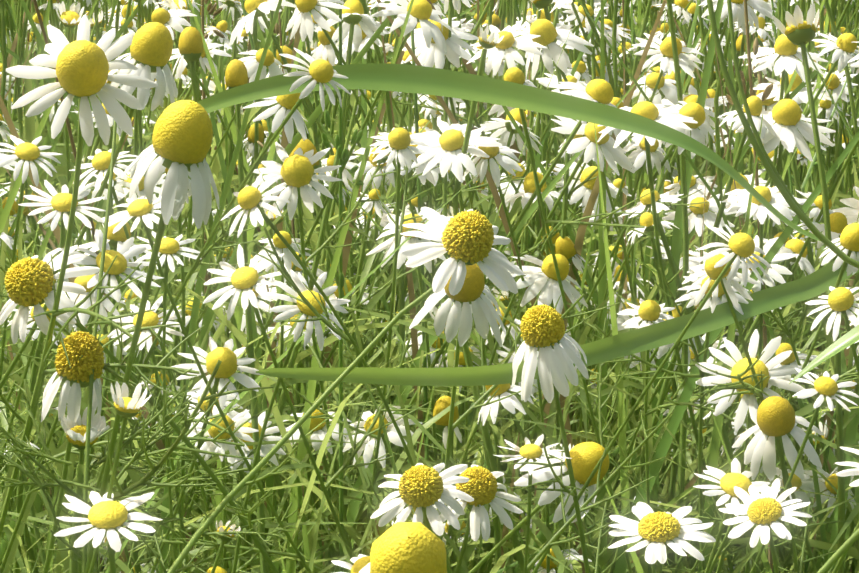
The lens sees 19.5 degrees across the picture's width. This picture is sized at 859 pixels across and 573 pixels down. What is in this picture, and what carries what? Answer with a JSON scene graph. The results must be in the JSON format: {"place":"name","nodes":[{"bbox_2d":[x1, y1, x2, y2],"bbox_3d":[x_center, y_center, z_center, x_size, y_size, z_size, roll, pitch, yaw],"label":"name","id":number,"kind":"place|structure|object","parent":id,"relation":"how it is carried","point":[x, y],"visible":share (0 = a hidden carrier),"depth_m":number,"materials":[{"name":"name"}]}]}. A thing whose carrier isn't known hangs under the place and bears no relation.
{"place":"outdoors","nodes":[
{"label":"outdoors","id":0,"kind":"place"},
{"bbox_2d":[102,2,858,572],"bbox_3d":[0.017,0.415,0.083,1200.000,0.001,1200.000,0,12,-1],"label":"ground","id":1,"kind":"structure","parent":0,"point":[850,24],"depth_m":3.94,"materials":[{"name":"soil"}]},
{"bbox_2d":[0,135,69,572],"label":"chamomile flower","id":2,"kind":"object","parent":1,"relation":"on","point":[27,154],"visible":0.98,"depth_m":0.59,"materials":[{"name":"white plant"}]},
{"bbox_2d":[0,304,74,473],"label":"chamomile flower","id":3,"kind":"object","parent":1,"relation":"on","point":[34,336],"visible":0.29,"depth_m":0.58,"materials":[{"name":"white plant"}]},
{"bbox_2d":[0,180,105,516],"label":"chamomile flower","id":4,"kind":"object","parent":1,"relation":"on","point":[60,203],"visible":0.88,"depth_m":0.52,"materials":[{"name":"white plant"}]},
{"bbox_2d":[8,406,109,572],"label":"chamomile flower","id":5,"kind":"object","parent":1,"relation":"on","point":[75,432],"visible":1,"depth_m":0.45,"materials":[{"name":"white plant"}]},
{"bbox_2d":[41,331,103,572],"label":"chamomile flower","id":6,"kind":"object","parent":1,"relation":"on","point":[74,378],"visible":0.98,"depth_m":0.45,"materials":[{"name":"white plant"}]},
{"bbox_2d":[0,22,177,389],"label":"chamomile flower","id":7,"kind":"object","parent":1,"relation":"on","point":[151,49],"visible":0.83,"depth_m":0.52,"materials":[{"name":"white plant"}]},
{"bbox_2d":[0,15,203,537],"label":"chamomile flower","id":8,"kind":"object","parent":1,"relation":"on","point":[82,65],"visible":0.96,"depth_m":0.40,"materials":[{"name":"white plant"}]},
{"bbox_2d":[54,491,162,572],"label":"chamomile flower","id":9,"kind":"object","parent":1,"relation":"on","point":[109,517],"visible":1,"depth_m":0.39,"materials":[{"name":"white plant"}]},
{"bbox_2d":[89,381,151,572],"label":"chamomile flower","id":10,"kind":"object","parent":1,"relation":"on","point":[126,406],"visible":1,"depth_m":0.39,"materials":[{"name":"white plant"}]},
{"bbox_2d":[0,229,244,572],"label":"chamomile flower","id":11,"kind":"object","parent":1,"relation":"on","point":[120,263],"visible":0.73,"depth_m":0.53,"materials":[{"name":"white plant"}]},
{"bbox_2d":[0,245,278,572],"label":"chamomile flower","id":12,"kind":"object","parent":1,"relation":"on","point":[28,282],"visible":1,"depth_m":0.46,"materials":[{"name":"white plant"}]},
{"bbox_2d":[107,296,190,572],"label":"chamomile flower","id":13,"kind":"object","parent":1,"relation":"on","point":[150,318],"visible":0.58,"depth_m":0.65,"materials":[{"name":"white plant"}]},
{"bbox_2d":[0,379,302,572],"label":"chamomile flower","id":14,"kind":"object","parent":1,"relation":"on","point":[34,475],"visible":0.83,"depth_m":0.45,"materials":[{"name":"green plant"}]},
{"bbox_2d":[85,100,273,572],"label":"chamomile flower","id":15,"kind":"object","parent":1,"relation":"on","point":[180,146],"visible":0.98,"depth_m":0.38,"materials":[{"name":"white plant"}]},
{"bbox_2d":[101,168,266,572],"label":"chamomile flower","id":16,"kind":"object","parent":1,"relation":"on","point":[205,253],"visible":0.38,"depth_m":0.64,"materials":[{"name":"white plant"}]},
{"bbox_2d":[69,148,300,572],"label":"chamomile flower","id":17,"kind":"object","parent":1,"relation":"on","point":[101,161],"visible":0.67,"depth_m":0.66,"materials":[{"name":"white plant"}]},
{"bbox_2d":[135,520,240,572],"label":"chamomile flower","id":18,"kind":"object","parent":1,"relation":"on","point":[221,528],"visible":0.79,"depth_m":0.50,"materials":[{"name":"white plant"}]},
{"bbox_2d":[146,405,258,572],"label":"chamomile flower","id":19,"kind":"object","parent":1,"relation":"on","point":[213,432],"visible":0.56,"depth_m":0.69,"materials":[{"name":"white plant"}]},
{"bbox_2d":[129,231,277,572],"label":"chamomile flower","id":20,"kind":"object","parent":1,"relation":"on","point":[169,248],"visible":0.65,"depth_m":0.62,"materials":[{"name":"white plant"}]},
{"bbox_2d":[97,194,311,572],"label":"chamomile flower","id":21,"kind":"object","parent":1,"relation":"on","point":[139,209],"visible":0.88,"depth_m":0.57,"materials":[{"name":"white plant"}]},
{"bbox_2d":[150,336,262,572],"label":"chamomile flower","id":22,"kind":"object","parent":1,"relation":"on","point":[226,355],"visible":0.83,"depth_m":0.64,"materials":[{"name":"white plant"}]},
{"bbox_2d":[81,48,350,534],"bbox_3d":[-0.057,0.112,0.639,0.045,0.362,0.164,-8,14,-33],"label":"chamomile flower","id":23,"kind":"object","parent":1,"relation":"on","point":[320,72],"visible":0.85,"depth_m":0.56,"materials":[{"name":"white plant"}]},
{"bbox_2d":[152,406,285,572],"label":"chamomile flower","id":24,"kind":"object","parent":1,"relation":"on","point":[266,449],"visible":0.27,"depth_m":0.74,"materials":[{"name":"white plant"}]},
{"bbox_2d":[232,269,349,572],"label":"chamomile flower","id":25,"kind":"object","parent":1,"relation":"on","point":[290,311],"visible":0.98,"depth_m":0.55,"materials":[{"name":"white plant"}]},
{"bbox_2d":[203,244,431,564],"bbox_3d":[-0.010,0.137,0.639,0.025,0.314,0.127,10,15,38],"label":"chamomile flower","id":26,"kind":"object","parent":1,"relation":"on","point":[244,279],"visible":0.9,"depth_m":0.57,"materials":[{"name":"white plant"}]},
{"bbox_2d":[251,142,418,542],"bbox_3d":[-0.017,0.106,0.775,0.038,0.317,0.129,3,12,16],"label":"chamomile flower","id":27,"kind":"object","parent":1,"relation":"on","point":[296,170],"visible":0.92,"depth_m":0.70,"materials":[{"name":"white plant"}]},
{"bbox_2d":[220,173,450,572],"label":"chamomile flower","id":28,"kind":"object","parent":1,"relation":"on","point":[250,198],"visible":0.69,"depth_m":0.53,"materials":[{"name":"white plant"}]},
{"bbox_2d":[167,207,523,572],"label":"chamomile flower","id":29,"kind":"object","parent":1,"relation":"on","point":[470,237],"visible":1,"depth_m":0.45,"materials":[{"name":"white plant"}]},
{"bbox_2d":[331,554,369,572],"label":"chamomile flower","id":30,"kind":"object","parent":1,"relation":"on","point":[360,561],"visible":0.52,"depth_m":0.40,"materials":[{"name":"white plant"}]},
{"bbox_2d":[279,128,444,554],"bbox_3d":[-0.021,0.107,0.744,0.040,0.329,0.139,-5,13,-22],"label":"chamomile flower","id":31,"kind":"object","parent":1,"relation":"on","point":[399,141],"visible":0.92,"depth_m":0.68,"materials":[{"name":"white plant"}]},
{"bbox_2d":[359,522,446,572],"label":"chamomile flower","id":32,"kind":"object","parent":1,"relation":"on","point":[408,547],"visible":1,"depth_m":0.27,"materials":[{"name":"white plant"}]},
{"bbox_2d":[367,463,473,535],"bbox_3d":[0.012,0.171,0.536,0.050,0.289,0.059,0,12,-1],"label":"chamomile flower","id":33,"kind":"object","parent":1,"relation":"on","point":[420,486],"visible":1,"depth_m":0.48,"materials":[{"name":"white plant"}]},
{"bbox_2d":[331,465,522,572],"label":"chamomile flower","id":34,"kind":"object","parent":1,"relation":"on","point":[481,485],"visible":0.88,"depth_m":0.51,"materials":[{"name":"white plant"}]},
{"bbox_2d":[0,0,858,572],"bbox_3d":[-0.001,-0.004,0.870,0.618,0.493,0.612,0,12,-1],"label":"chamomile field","id":35,"kind":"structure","parent":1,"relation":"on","point":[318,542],"depth_m":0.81,"materials":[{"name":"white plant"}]},
{"bbox_2d":[82,0,858,572],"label":"grass stalks","id":36,"kind":"object","parent":1,"relation":"on","point":[814,230],"depth_m":0.54,"materials":[{"name":"green plant"}]},
{"bbox_2d":[144,63,839,246],"bbox_3d":[0.056,0.123,0.601,0.240,0.356,0.010,-2,12,-8],"label":"grass blade","id":37,"kind":"object","parent":1,"relation":"on","point":[405,78],"depth_m":0.56,"materials":[{"name":"green plant"}]},
{"bbox_2d":[409,263,618,539],"bbox_3d":[0.001,0.142,0.618,0.074,0.313,0.049,6,13,26],"label":"chamomile flower","id":38,"kind":"object","parent":1,"relation":"on","point":[458,317],"visible":0.62,"depth_m":0.56,"materials":[{"name":"white plant"}]},
{"bbox_2d":[469,442,608,572],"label":"chamomile flower","id":39,"kind":"object","parent":1,"relation":"on","point":[585,457],"visible":0.71,"depth_m":0.58,"materials":[{"name":"white plant"}]},
{"bbox_2d":[256,255,858,385],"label":"grass blade","id":40,"kind":"object","parent":1,"relation":"on","point":[823,279],"depth_m":0.56,"materials":[{"name":"green plant"}]},
{"bbox_2d":[507,304,634,572],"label":"chamomile flower","id":41,"kind":"object","parent":1,"relation":"on","point":[551,344],"visible":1,"depth_m":0.50,"materials":[{"name":"white plant"}]},
{"bbox_2d":[499,67,654,572],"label":"chamomile flower","id":42,"kind":"object","parent":1,"relation":"on","point":[515,74],"visible":0.65,"depth_m":0.64,"materials":[{"name":"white plant"}]},
{"bbox_2d":[494,410,671,572],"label":"chamomile flower","id":43,"kind":"object","parent":1,"relation":"on","point":[528,451],"visible":1,"depth_m":0.53,"materials":[{"name":"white plant"}]},
{"bbox_2d":[532,222,771,572],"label":"chamomile flower","id":44,"kind":"object","parent":1,"relation":"on","point":[741,246],"visible":1,"depth_m":0.54,"materials":[{"name":"white plant"}]},
{"bbox_2d":[607,502,715,572],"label":"chamomile flower","id":45,"kind":"object","parent":1,"relation":"on","point":[658,531],"visible":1,"depth_m":0.47,"materials":[{"name":"white plant"}]},
{"bbox_2d":[592,261,748,572],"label":"chamomile flower","id":46,"kind":"object","parent":1,"relation":"on","point":[690,297],"visible":0.62,"depth_m":0.63,"materials":[{"name":"white plant"}]},
{"bbox_2d":[617,298,759,572],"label":"chamomile flower","id":47,"kind":"object","parent":1,"relation":"on","point":[649,312],"visible":0.75,"depth_m":0.65,"materials":[{"name":"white plant"}]},
{"bbox_2d":[693,458,779,572],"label":"chamomile flower","id":48,"kind":"object","parent":1,"relation":"on","point":[727,482],"visible":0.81,"depth_m":0.52,"materials":[{"name":"white plant"}]},
{"bbox_2d":[682,254,817,572],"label":"chamomile flower","id":49,"kind":"object","parent":1,"relation":"on","point":[711,272],"visible":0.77,"depth_m":0.55,"materials":[{"name":"white plant"}]},
{"bbox_2d":[695,329,813,572],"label":"chamomile flower","id":50,"kind":"object","parent":1,"relation":"on","point":[748,403],"visible":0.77,"depth_m":0.58,"materials":[{"name":"white plant"}]},
{"bbox_2d":[718,478,811,572],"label":"chamomile flower","id":51,"kind":"object","parent":1,"relation":"on","point":[765,511],"visible":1,"depth_m":0.48,"materials":[{"name":"white plant"}]},
{"bbox_2d":[732,396,823,572],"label":"chamomile flower","id":52,"kind":"object","parent":1,"relation":"on","point":[778,419],"visible":0.96,"depth_m":0.54,"materials":[{"name":"white plant"}]},
{"bbox_2d":[709,223,858,572],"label":"chamomile flower","id":53,"kind":"object","parent":1,"relation":"on","point":[848,243],"visible":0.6,"depth_m":0.57,"materials":[{"name":"white plant"}]},
{"bbox_2d":[747,447,858,572],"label":"chamomile flower","id":54,"kind":"object","parent":1,"relation":"on","point":[849,472],"visible":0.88,"depth_m":0.48,"materials":[{"name":"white plant"}]},
{"bbox_2d":[750,368,858,572],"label":"chamomile flower","id":55,"kind":"object","parent":1,"relation":"on","point":[825,385],"visible":0.96,"depth_m":0.51,"materials":[{"name":"white plant"}]},
{"bbox_2d":[789,325,858,383],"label":"grass blade","id":56,"kind":"object","parent":1,"relation":"on","point":[848,339],"depth_m":0.46,"materials":[{"name":"green plant"}]},
{"bbox_2d":[805,286,858,376],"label":"chamomile flower","id":57,"kind":"object","parent":1,"relation":"on","point":[840,300],"visible":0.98,"depth_m":0.54,"materials":[{"name":"white plant"}]}
]}

